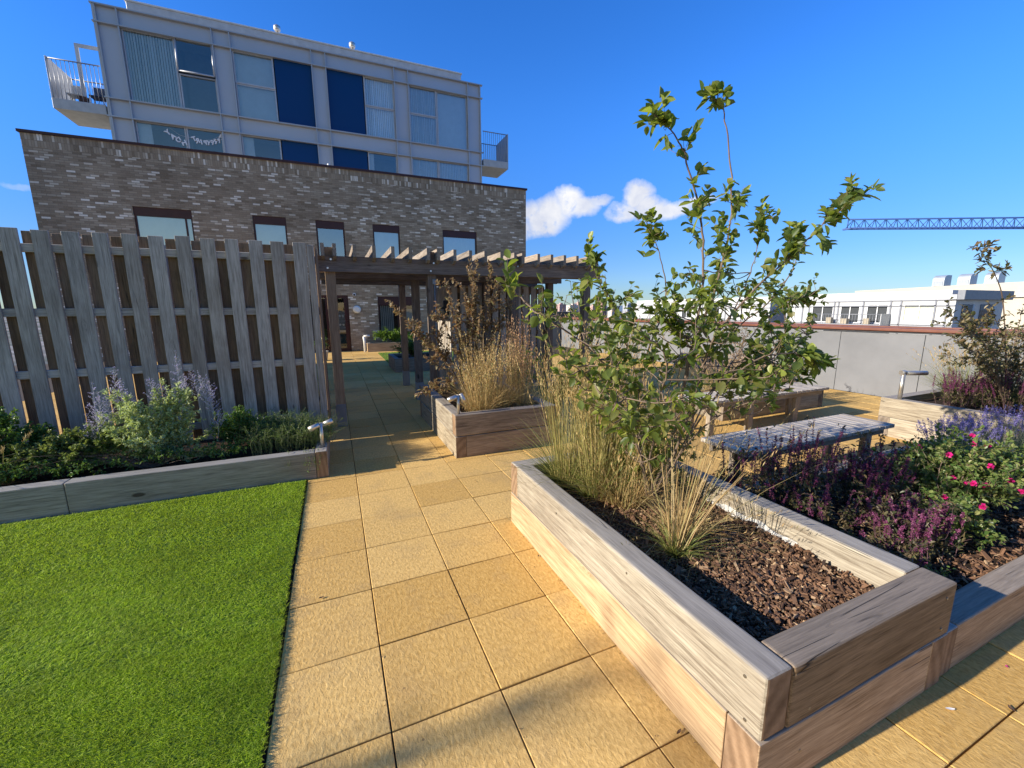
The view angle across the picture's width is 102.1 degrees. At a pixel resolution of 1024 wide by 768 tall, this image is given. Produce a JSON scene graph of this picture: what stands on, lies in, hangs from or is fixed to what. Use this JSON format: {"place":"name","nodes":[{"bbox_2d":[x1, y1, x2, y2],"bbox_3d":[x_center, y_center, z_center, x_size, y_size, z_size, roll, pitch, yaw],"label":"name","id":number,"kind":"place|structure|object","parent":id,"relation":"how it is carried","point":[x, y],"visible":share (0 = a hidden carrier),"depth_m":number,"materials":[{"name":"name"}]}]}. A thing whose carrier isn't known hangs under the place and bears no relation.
{"place":"outdoors","nodes":[
{"label":"outdoors","id":0,"kind":"place"},
{"bbox_2d":[0,479,306,767],"bbox_3d":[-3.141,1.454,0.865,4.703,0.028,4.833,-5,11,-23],"label":"artificial grass","id":1,"kind":"structure","parent":0,"point":[125,687],"depth_m":2.06,"materials":[{"name":"green plant"}]},
{"bbox_2d":[4,311,622,365],"bbox_3d":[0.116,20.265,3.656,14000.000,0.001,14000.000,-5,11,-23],"label":"ground","id":2,"kind":"structure","parent":0,"point":[41,340],"depth_m":317.18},
{"bbox_2d":[842,217,1023,230],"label":"tower crane","id":3,"kind":"object","parent":2,"relation":"on","point":[929,227],"visible":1,"depth_m":99.54,"materials":[{"name":"blue metal"}]},
{"bbox_3d":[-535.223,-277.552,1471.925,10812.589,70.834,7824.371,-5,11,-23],"label":"far hills","id":4,"kind":"structure","parent":2,"relation":"on","visible":0},
{"bbox_2d":[635,297,786,327],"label":"white building","id":5,"kind":"structure","parent":4,"relation":"on","point":[768,307],"depth_m":56.45,"materials":[{"name":"white paint"}]},
{"bbox_2d":[785,290,1014,337],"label":"white building","id":6,"kind":"structure","parent":4,"relation":"on","point":[915,308],"depth_m":39.68,"materials":[{"name":"concrete"}]},
{"bbox_2d":[812,305,833,321],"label":"window","id":7,"kind":"structure","parent":6,"relation":"in","point":[827,311],"depth_m":46.13,"materials":[{"name":"grey glass"}]},
{"bbox_2d":[839,305,859,322],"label":"window","id":8,"kind":"structure","parent":6,"relation":"in","point":[844,310],"depth_m":43.59,"materials":[{"name":"grey glass"}]},
{"bbox_2d":[866,304,888,322],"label":"window","id":9,"kind":"structure","parent":6,"relation":"in","point":[882,309],"depth_m":41.52,"materials":[{"name":"grey glass"}]},
{"bbox_2d":[901,304,933,323],"bbox_3d":[37.816,-6.514,38.519,0.130,1.800,2.300,-5,11,-23],"label":"window","id":10,"kind":"structure","parent":6,"relation":"in","point":[911,314],"depth_m":38.59,"materials":[{"name":"white glass"}]},
{"bbox_2d":[959,304,995,326],"bbox_3d":[42.711,-6.285,37.942,6.300,2.000,0.030,-5,11,-23],"label":"window","id":11,"kind":"structure","parent":6,"relation":"in","point":[982,312],"depth_m":38.10,"materials":[{"name":"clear glass"}]},
{"bbox_2d":[855,282,1023,328],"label":"pale roof building","id":12,"kind":"structure","parent":4,"relation":"on","point":[1014,305],"depth_m":60.21,"materials":[{"name":"grey stone"}]},
{"bbox_2d":[932,275,951,286],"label":"roof cowl","id":13,"kind":"object","parent":12,"relation":"on","point":[943,280],"visible":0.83,"depth_m":67.26,"materials":[{"name":"metal"}]},
{"bbox_2d":[957,274,977,284],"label":"roof cowl","id":14,"kind":"object","parent":12,"relation":"on","point":[967,279],"visible":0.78,"depth_m":64.55,"materials":[{"name":"metal"}]},
{"bbox_2d":[984,272,1005,283],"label":"roof cowl","id":15,"kind":"object","parent":12,"relation":"on","point":[1000,276],"visible":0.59,"depth_m":61.88,"materials":[{"name":"metal"}]},
{"bbox_2d":[15,346,879,767],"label":"ground slab","id":16,"kind":"structure","parent":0,"point":[267,736],"depth_m":2.26,"materials":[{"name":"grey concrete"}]},
{"bbox_2d":[0,227,320,452],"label":"slatted fence","id":17,"kind":"object","parent":16,"relation":"on","point":[254,309],"visible":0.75,"depth_m":4.19,"materials":[{"name":"grey wood"}]},
{"bbox_2d":[15,128,536,362],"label":"brick building","id":18,"kind":"structure","parent":16,"relation":"on","point":[85,185],"depth_m":14.70,"materials":[{"name":"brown brick"}]},
{"bbox_2d":[133,206,194,249],"bbox_3d":[-11.420,-4.683,13.754,1.550,2.148,0.090,-5,11,-23],"label":"window","id":19,"kind":"structure","parent":18,"relation":"in","point":[169,226],"depth_m":13.64,"materials":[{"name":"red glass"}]},
{"bbox_2d":[252,215,287,244],"bbox_3d":[-8.627,-4.900,14.922,1.040,2.128,0.090,-5,11,-23],"label":"window","id":20,"kind":"structure","parent":18,"relation":"in","point":[270,230],"depth_m":14.82,"materials":[{"name":"blue glass"}]},
{"bbox_2d":[44,0,507,217],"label":"clad building","id":21,"kind":"structure","parent":18,"relation":"on","point":[241,89],"depth_m":17.83,"materials":[{"name":"metal"}]},
{"bbox_2d":[74,43,97,96],"bbox_3d":[-16.164,-11.814,16.054,0.910,2.300,0.050,-5,11,-23],"label":"balcony door","id":22,"kind":"structure","parent":21,"relation":"in","point":[76,45],"depth_m":15.82,"materials":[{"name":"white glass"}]},
{"bbox_2d":[121,28,190,107],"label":"window","id":23,"kind":"structure","parent":21,"relation":"in","point":[157,75],"depth_m":16.28,"materials":[{"name":"glass"}]},
{"bbox_2d":[135,121,195,148],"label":"window","id":24,"kind":"structure","parent":21,"relation":"in","point":[160,137],"depth_m":17.37,"materials":[{"name":"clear glass"}]},
{"bbox_2d":[163,127,221,145],"bbox_3d":[-12.945,-10.020,16.925,2.064,0.642,0.019,-5,11,-23],"label":"birthday banner","id":25,"kind":"object","parent":21,"relation":"hanging from","point":[204,141],"visible":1,"depth_m":16.94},
{"bbox_2d":[173,38,219,112],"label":"window","id":26,"kind":"structure","parent":21,"relation":"in","point":[202,92],"depth_m":17.48,"materials":[{"name":"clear glass"}]},
{"bbox_2d":[186,127,223,152],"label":"window","id":27,"kind":"structure","parent":21,"relation":"in","point":[219,147],"depth_m":17.89,"materials":[{"name":"clear glass"}]},
{"bbox_2d":[232,50,279,121],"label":"window","id":28,"kind":"structure","parent":21,"relation":"in","point":[255,80],"depth_m":17.51,"materials":[{"name":"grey glass"}]},
{"bbox_2d":[241,135,282,159],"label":"window","id":29,"kind":"structure","parent":21,"relation":"in","point":[261,149],"depth_m":18.76,"materials":[{"name":"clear glass"}]},
{"bbox_2d":[363,76,395,138],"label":"window","id":30,"kind":"structure","parent":21,"relation":"in","point":[379,110],"depth_m":19.48,"materials":[{"name":"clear glass"}]},
{"bbox_2d":[367,152,397,172],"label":"window","id":31,"kind":"structure","parent":21,"relation":"in","point":[385,165],"depth_m":20.72,"materials":[{"name":"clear glass"}]},
{"bbox_2d":[409,85,437,144],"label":"window","id":32,"kind":"structure","parent":21,"relation":"in","point":[422,118],"depth_m":20.25,"materials":[{"name":"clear glass"}]},
{"bbox_2d":[412,158,438,177],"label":"window","id":33,"kind":"structure","parent":21,"relation":"in","point":[422,167],"depth_m":20.67,"materials":[{"name":"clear glass"}]},
{"bbox_2d":[431,91,467,149],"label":"window","id":34,"kind":"structure","parent":21,"relation":"in","point":[451,108],"depth_m":20.79,"materials":[{"name":"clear glass"}]},
{"bbox_2d":[435,161,467,180],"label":"window","id":35,"kind":"structure","parent":21,"relation":"in","point":[446,172],"depth_m":21.24,"materials":[{"name":"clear glass"}]},
{"bbox_2d":[315,220,345,255],"bbox_3d":[-6.814,-5.042,15.679,0.980,2.118,0.090,-5,11,-23],"label":"window","id":36,"kind":"structure","parent":18,"relation":"in","point":[326,231],"depth_m":15.60,"materials":[{"name":"blue glass"}]},
{"bbox_2d":[310,295,351,351],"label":"door","id":37,"kind":"structure","parent":18,"relation":"in","point":[343,307],"depth_m":16.77,"materials":[{"name":"red metal"}]},
{"bbox_2d":[372,224,399,257],"bbox_3d":[-4.955,-5.193,16.455,1.020,2.118,0.090,-5,11,-23],"label":"window","id":38,"kind":"structure","parent":18,"relation":"in","point":[384,236],"depth_m":16.38,"materials":[{"name":"blue glass"}]},
{"bbox_2d":[377,296,412,333],"bbox_3d":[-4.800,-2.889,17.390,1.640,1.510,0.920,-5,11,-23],"label":"window","id":39,"kind":"structure","parent":18,"relation":"in","point":[387,319],"depth_m":16.99,"materials":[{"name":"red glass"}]},
{"bbox_2d":[442,230,476,255],"bbox_3d":[-2.213,-5.400,17.603,1.480,2.088,0.090,-5,11,-23],"label":"window","id":40,"kind":"structure","parent":18,"relation":"in","point":[456,240],"depth_m":17.51,"materials":[{"name":"blue glass"}]},
{"bbox_2d":[530,317,1023,396],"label":"parapet wall","id":41,"kind":"structure","parent":16,"relation":"on","point":[868,363],"depth_m":7.63,"materials":[{"name":"grey concrete"}]},
{"bbox_2d":[0,0,1023,308],"label":"sky","id":42,"kind":"structure","parent":0,"point":[923,98],"materials":[{"name":"blue"}]},
{"bbox_2d":[22,346,1023,767],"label":"paving","id":43,"kind":"structure","parent":0,"point":[486,654],"depth_m":1.98,"materials":[{"name":"beige stone"}]},
{"bbox_2d":[0,427,329,523],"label":"timber planter","id":44,"kind":"object","parent":43,"relation":"on","point":[29,501],"visible":0.87,"depth_m":3.49,"materials":[{"name":"grey wood"}]},
{"bbox_2d":[0,431,315,486],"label":"planter soil","id":45,"kind":"structure","parent":44,"relation":"in","point":[107,470],"depth_m":3.82,"materials":[{"name":"brown soil"}]},
{"bbox_2d":[0,428,42,485],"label":"ornamental grass","id":46,"kind":"object","parent":45,"relation":"on","point":[1,451],"depth_m":3.38,"materials":[{"name":"plant"}]},
{"bbox_2d":[0,406,57,470],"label":"evergreen shrub","id":47,"kind":"object","parent":45,"relation":"on","point":[12,435],"visible":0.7,"depth_m":3.50,"materials":[{"name":"green plant"}]},
{"bbox_2d":[2,424,141,473],"bbox_3d":[-3.720,0.565,3.548,0.865,0.422,0.462,-5,11,-23],"label":"evergreen shrub","id":48,"kind":"object","parent":45,"relation":"on","point":[100,445],"visible":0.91,"depth_m":3.48,"materials":[{"name":"green plant"}]},
{"bbox_2d":[0,435,264,481],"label":"ground cover","id":49,"kind":"object","parent":45,"relation":"on","point":[45,467],"visible":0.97,"depth_m":3.54,"materials":[{"name":"green plant"}]},
{"bbox_2d":[83,353,223,467],"bbox_3d":[-3.251,0.289,3.741,1.094,1.149,0.578,-5,11,-23],"label":"russian sage","id":50,"kind":"object","parent":45,"relation":"on","point":[170,431],"visible":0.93,"depth_m":3.75,"materials":[{"name":"green plant"}]},
{"bbox_2d":[205,405,274,446],"bbox_3d":[-2.726,0.434,4.206,0.571,0.436,0.451,-5,11,-23],"label":"evergreen shrub","id":51,"kind":"object","parent":45,"relation":"on","point":[239,418],"visible":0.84,"depth_m":4.12,"materials":[{"name":"green plant"}]},
{"bbox_2d":[215,405,315,439],"bbox_3d":[-2.597,0.434,4.457,1.037,0.341,0.553,-5,11,-23],"label":"shrub","id":52,"kind":"object","parent":45,"relation":"on","point":[300,414],"visible":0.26,"depth_m":4.48,"materials":[{"name":"green plant"}]},
{"bbox_2d":[228,410,331,455],"bbox_3d":[-2.335,0.486,4.205,0.946,0.324,0.786,-5,11,-23],"label":"shrub","id":53,"kind":"object","parent":45,"relation":"on","point":[278,433],"visible":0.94,"depth_m":4.09,"materials":[{"name":"green plant"}]},
{"bbox_2d":[298,414,345,446],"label":"shrub","id":54,"kind":"object","parent":45,"relation":"on","point":[325,433],"visible":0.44,"depth_m":4.30,"materials":[{"name":"green plant"}]},
{"bbox_2d":[308,418,332,446],"bbox_3d":[-1.871,0.496,4.070,0.236,0.304,0.061,-8,13,-35],"label":"spot light","id":55,"kind":"object","parent":44,"relation":"on","point":[319,425],"visible":0.98,"depth_m":4.05,"materials":[{"name":"silver metal"}]},
{"bbox_2d":[164,245,212,436],"bbox_3d":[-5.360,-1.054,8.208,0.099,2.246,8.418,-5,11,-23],"label":"fence post","id":56,"kind":"object","parent":43,"relation":"on","point":[176,319],"depth_m":4.78,"materials":[{"name":"grey wood"}]},
{"bbox_2d":[306,245,331,436],"bbox_3d":[-2.380,-0.471,5.151,0.096,2.310,0.752,-5,11,-23],"label":"fence return","id":57,"kind":"object","parent":43,"relation":"on","point":[317,310],"visible":0.79,"depth_m":4.82,"materials":[{"name":"grey wood"}]},
{"bbox_2d":[366,341,428,351],"bbox_3d":[-4.544,-1.541,16.726,2.480,0.331,0.642,-5,11,-23],"label":"timber planter","id":58,"kind":"object","parent":43,"relation":"on","point":[377,346],"visible":0.53,"depth_m":16.19,"materials":[{"name":"beige wood"}]},
{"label":"planter soil","id":59,"kind":"structure","parent":58,"relation":"in","visible":0},
{"bbox_2d":[372,327,425,341],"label":"green shrub","id":60,"kind":"object","parent":59,"relation":"on","point":[393,336],"visible":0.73,"depth_m":16.40,"materials":[{"name":"green plant"}]},
{"bbox_2d":[388,352,429,372],"bbox_3d":[-2.663,-0.631,11.540,1.341,0.361,1.401,-5,11,-23],"label":"timber planter","id":61,"kind":"object","parent":43,"relation":"on","point":[395,363],"visible":0.38,"depth_m":10.89,"materials":[{"name":"grey wood"}]},
{"bbox_2d":[397,354,428,357],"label":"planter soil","id":62,"kind":"structure","parent":61,"relation":"in","point":[427,355],"depth_m":11.71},
{"bbox_2d":[390,334,428,356],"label":"green shrub","id":63,"kind":"object","parent":62,"relation":"on","point":[410,346],"visible":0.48,"depth_m":11.19,"materials":[{"name":"green plant"}]},
{"bbox_2d":[314,243,599,426],"bbox_3d":[-1.102,-0.988,7.654,4.340,2.425,3.250,-5,11,-23],"label":"pergola","id":64,"kind":"object","parent":43,"relation":"on","point":[426,267],"visible":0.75,"depth_m":6.29,"materials":[{"name":"brown wood"}]},
{"bbox_2d":[437,285,544,383],"bbox_3d":[-0.427,-0.998,8.515,1.995,1.930,1.085,-5,11,-23],"label":"slatted screen","id":65,"kind":"object","parent":64,"relation":"attached to","point":[457,292],"visible":0.35,"depth_m":8.06,"materials":[{"name":"brown wood"}]},
{"bbox_2d":[419,380,555,457],"bbox_3d":[-0.436,0.366,5.605,1.237,0.483,2.027,-5,11,-23],"label":"timber planter","id":66,"kind":"object","parent":43,"relation":"on","point":[450,426],"visible":0.66,"depth_m":4.70,"materials":[{"name":"beige wood"}]},
{"bbox_2d":[447,393,465,413],"bbox_3d":[-0.593,0.218,4.454,0.211,0.241,0.070,-5,11,-23],"label":"spot light","id":67,"kind":"object","parent":66,"relation":"on","point":[459,397],"visible":0.99,"depth_m":4.44,"materials":[{"name":"silver metal"}]},
{"bbox_2d":[435,389,530,411],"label":"planter soil","id":68,"kind":"structure","parent":66,"relation":"in","point":[453,403],"depth_m":5.49,"materials":[{"name":"brown soil"}]},
{"bbox_2d":[384,258,515,397],"bbox_3d":[-0.686,-0.642,5.145,1.673,1.841,0.620,-8,13,-35],"label":"bronze shrub","id":69,"kind":"object","parent":68,"relation":"on","point":[473,332],"visible":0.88,"depth_m":5.18,"materials":[{"name":"brown plant"}]},
{"bbox_2d":[431,327,537,411],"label":"ornamental grass","id":70,"kind":"object","parent":68,"relation":"on","point":[486,398],"depth_m":4.86,"materials":[{"name":"plant"}]},
{"bbox_2d":[494,312,555,406],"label":"ornamental grass","id":71,"kind":"object","parent":68,"relation":"on","point":[524,401],"depth_m":5.09,"materials":[{"name":"plant"}]},
{"bbox_2d":[507,343,543,394],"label":"green shrub","id":72,"kind":"object","parent":68,"relation":"on","point":[540,370],"visible":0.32,"depth_m":5.39,"materials":[{"name":"green plant"}]},
{"bbox_2d":[535,364,579,413],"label":"green shrub","id":73,"kind":"object","parent":43,"relation":"on","point":[562,393],"visible":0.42,"depth_m":5.89,"materials":[{"name":"green plant"}]},
{"bbox_2d":[511,446,956,767],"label":"timber planter","id":74,"kind":"object","parent":43,"relation":"on","point":[813,691],"visible":0.73,"depth_m":1.60,"materials":[{"name":"beige wood"}]},
{"bbox_2d":[559,478,874,642],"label":"bark mulch","id":75,"kind":"object","parent":74,"relation":"in","point":[728,592],"visible":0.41,"depth_m":1.97,"materials":[{"name":"brown wood"}]},
{"bbox_2d":[469,307,737,502],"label":"ornamental grass","id":76,"kind":"object","parent":75,"relation":"on","point":[556,472],"depth_m":2.82,"materials":[{"name":"plant"}]},
{"bbox_2d":[558,355,739,522],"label":"ornamental grass","id":77,"kind":"object","parent":75,"relation":"on","point":[631,492],"depth_m":2.64,"materials":[{"name":"plant"}]},
{"bbox_2d":[605,393,707,493],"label":"undergrowth","id":78,"kind":"object","parent":75,"relation":"on","point":[657,451],"visible":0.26,"depth_m":2.71,"materials":[{"name":"green plant"}]},
{"bbox_2d":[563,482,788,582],"bbox_3d":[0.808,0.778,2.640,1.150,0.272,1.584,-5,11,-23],"label":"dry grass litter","id":79,"kind":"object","parent":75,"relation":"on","point":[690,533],"visible":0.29,"depth_m":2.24,"materials":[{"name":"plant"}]},
{"bbox_2d":[495,80,885,506],"bbox_3d":[1.446,-0.488,2.524,3.318,2.563,1.464,-5,11,-23],"label":"leafy shrub","id":80,"kind":"object","parent":75,"relation":"on","point":[815,361],"visible":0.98,"depth_m":2.32,"materials":[{"name":"green plant"}]},
{"bbox_2d":[588,454,805,559],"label":"ornamental grass","id":81,"kind":"object","parent":75,"relation":"on","point":[704,529],"depth_m":2.29,"materials":[{"name":"plant"}]},
{"bbox_2d":[622,364,851,567],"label":"ornamental grass","id":82,"kind":"object","parent":75,"relation":"on","point":[682,549],"depth_m":2.16,"materials":[{"name":"plant"}]},
{"bbox_2d":[679,382,823,420],"bbox_3d":[3.874,0.233,6.709,2.250,0.301,0.851,-5,11,-23],"label":"timber planter","id":83,"kind":"object","parent":43,"relation":"on","point":[810,401],"visible":0.16,"depth_m":6.33,"materials":[{"name":"brown wood"}]},
{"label":"planter soil","id":84,"kind":"structure","parent":83,"relation":"in","visible":0},
{"bbox_2d":[726,326,750,366],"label":"bronze shrub","id":85,"kind":"object","parent":84,"relation":"on","point":[737,357],"visible":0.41,"depth_m":6.68,"materials":[{"name":"brown plant"}]},
{"bbox_2d":[678,382,828,435],"bbox_3d":[3.321,0.330,5.708,2.442,0.471,0.483,-5,11,-23],"label":"slatted bench","id":86,"kind":"object","parent":43,"relation":"on","point":[792,399],"visible":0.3,"depth_m":5.65,"materials":[{"name":"wood"}]},
{"bbox_2d":[701,414,894,480],"bbox_3d":[2.750,0.660,3.953,2.092,0.451,0.462,-5,11,-23],"label":"slatted bench","id":87,"kind":"object","parent":43,"relation":"on","point":[829,427],"visible":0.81,"depth_m":3.86,"materials":[{"name":"grey wood"}]},
{"bbox_2d":[743,435,1023,676],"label":"timber planter","id":88,"kind":"object","parent":43,"relation":"on","point":[987,607],"visible":0.2,"depth_m":1.98,"materials":[{"name":"brown wood"}]},
{"bbox_2d":[758,443,1023,589],"bbox_3d":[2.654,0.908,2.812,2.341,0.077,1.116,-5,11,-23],"label":"bark mulch","id":89,"kind":"object","parent":88,"relation":"in","point":[1016,526],"visible":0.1,"depth_m":2.51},
{"bbox_2d":[712,431,783,501],"bbox_3d":[1.589,0.632,2.866,0.436,0.546,0.421,-5,11,-23],"label":"purple sage","id":90,"kind":"object","parent":89,"relation":"on","point":[749,482],"visible":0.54,"depth_m":2.84,"materials":[{"name":"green plant"}]},
{"bbox_2d":[755,414,846,511],"bbox_3d":[2.090,0.577,2.929,0.734,0.627,0.452,-5,11,-23],"label":"purple sage","id":91,"kind":"object","parent":89,"relation":"on","point":[809,463],"visible":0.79,"depth_m":2.88,"materials":[{"name":"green plant"}]},
{"bbox_2d":[757,470,874,534],"bbox_3d":[1.896,0.760,2.615,0.520,0.426,0.481,-5,11,-23],"label":"purple sage","id":92,"kind":"object","parent":89,"relation":"on","point":[801,508],"visible":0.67,"depth_m":2.56,"materials":[{"name":"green plant"}]},
{"bbox_2d":[825,444,921,515],"bbox_3d":[2.539,0.668,2.913,0.553,0.488,0.476,-5,11,-23],"label":"purple sage","id":93,"kind":"object","parent":89,"relation":"on","point":[882,491],"visible":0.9,"depth_m":2.89,"materials":[{"name":"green plant"}]},
{"bbox_2d":[839,515,934,567],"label":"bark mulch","id":94,"kind":"object","parent":89,"relation":"on","point":[913,556],"visible":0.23,"depth_m":2.19,"materials":[{"name":"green plant"}]},
{"bbox_2d":[854,430,927,490],"bbox_3d":[2.939,0.600,3.297,0.630,0.466,0.451,-6,12,-30],"label":"purple sage","id":95,"kind":"object","parent":89,"relation":"on","point":[866,452],"visible":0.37,"depth_m":3.25,"materials":[{"name":"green plant"}]},
{"bbox_2d":[862,486,972,566],"bbox_3d":[2.339,0.802,2.407,0.513,0.386,0.395,-5,11,-23],"label":"purple sage","id":96,"kind":"object","parent":89,"relation":"on","point":[922,529],"visible":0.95,"depth_m":2.35,"materials":[{"name":"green plant"}]},
{"bbox_2d":[872,437,966,492],"bbox_3d":[3.128,0.638,3.220,0.787,0.510,0.447,-5,11,-23],"label":"rose bush","id":97,"kind":"object","parent":89,"relation":"on","point":[900,457],"visible":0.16,"depth_m":3.18,"materials":[{"name":"green plant"}]},
{"bbox_2d":[892,422,1023,551],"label":"rose bush","id":98,"kind":"object","parent":89,"relation":"on","point":[951,471],"visible":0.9,"depth_m":2.71,"materials":[{"name":"green plant"}]},
{"bbox_2d":[916,412,1002,455],"bbox_3d":[4.057,0.492,3.772,0.803,0.473,0.523,-5,11,-23],"label":"lavender","id":99,"kind":"object","parent":89,"relation":"on","point":[961,425],"visible":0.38,"depth_m":3.74,"materials":[{"name":"purple plant"}]},
{"bbox_2d":[969,404,1023,461],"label":"lavender","id":100,"kind":"object","parent":89,"relation":"on","point":[1020,440],"visible":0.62,"depth_m":3.88,"materials":[{"name":"purple plant"}]},
{"bbox_2d":[878,385,1023,449],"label":"timber planter","id":101,"kind":"object","parent":43,"relation":"on","point":[905,413],"visible":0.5,"depth_m":4.94,"materials":[{"name":"beige wood"}]},
{"bbox_2d":[897,370,928,398],"bbox_3d":[4.907,0.005,5.083,0.342,0.355,0.065,-1,10,-4],"label":"spot light","id":102,"kind":"object","parent":101,"relation":"on","point":[903,373],"visible":1,"depth_m":5.04,"materials":[{"name":"silver metal"}]},
{"bbox_2d":[915,396,1023,416],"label":"planter soil","id":103,"kind":"structure","parent":101,"relation":"in","point":[932,400],"depth_m":4.93,"materials":[{"name":"brown soil"}]},
{"bbox_2d":[930,368,994,408],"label":"burgundy perennial","id":104,"kind":"object","parent":103,"relation":"on","point":[970,391],"visible":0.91,"depth_m":4.84,"materials":[{"name":"purple plant"}]},
{"bbox_2d":[903,339,1023,404],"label":"ornamental grass","id":105,"kind":"object","parent":103,"relation":"on","point":[957,375],"depth_m":5.17,"materials":[{"name":"plant"}]},
{"bbox_2d":[930,293,1023,408],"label":"bronze shrub","id":106,"kind":"object","parent":103,"relation":"on","point":[992,363],"visible":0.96,"depth_m":4.42,"materials":[{"name":"brown plant"}]},
{"bbox_2d":[966,239,1011,373],"bbox_3d":[5.139,-0.646,4.414,1.366,1.638,0.227,-5,11,-23],"label":"sapling","id":107,"kind":"object","parent":103,"relation":"on","point":[988,257],"visible":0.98,"depth_m":4.17,"materials":[{"name":"green plant"}]},
{"bbox_2d":[970,366,1023,413],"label":"burgundy perennial","id":108,"kind":"object","parent":103,"relation":"on","point":[996,401],"visible":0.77,"depth_m":4.67,"materials":[{"name":"purple plant"}]},
{"bbox_2d":[681,341,765,391],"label":"ornamental grass","id":109,"kind":"object","parent":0,"point":[706,386],"depth_m":6.33,"materials":[{"name":"plant"}]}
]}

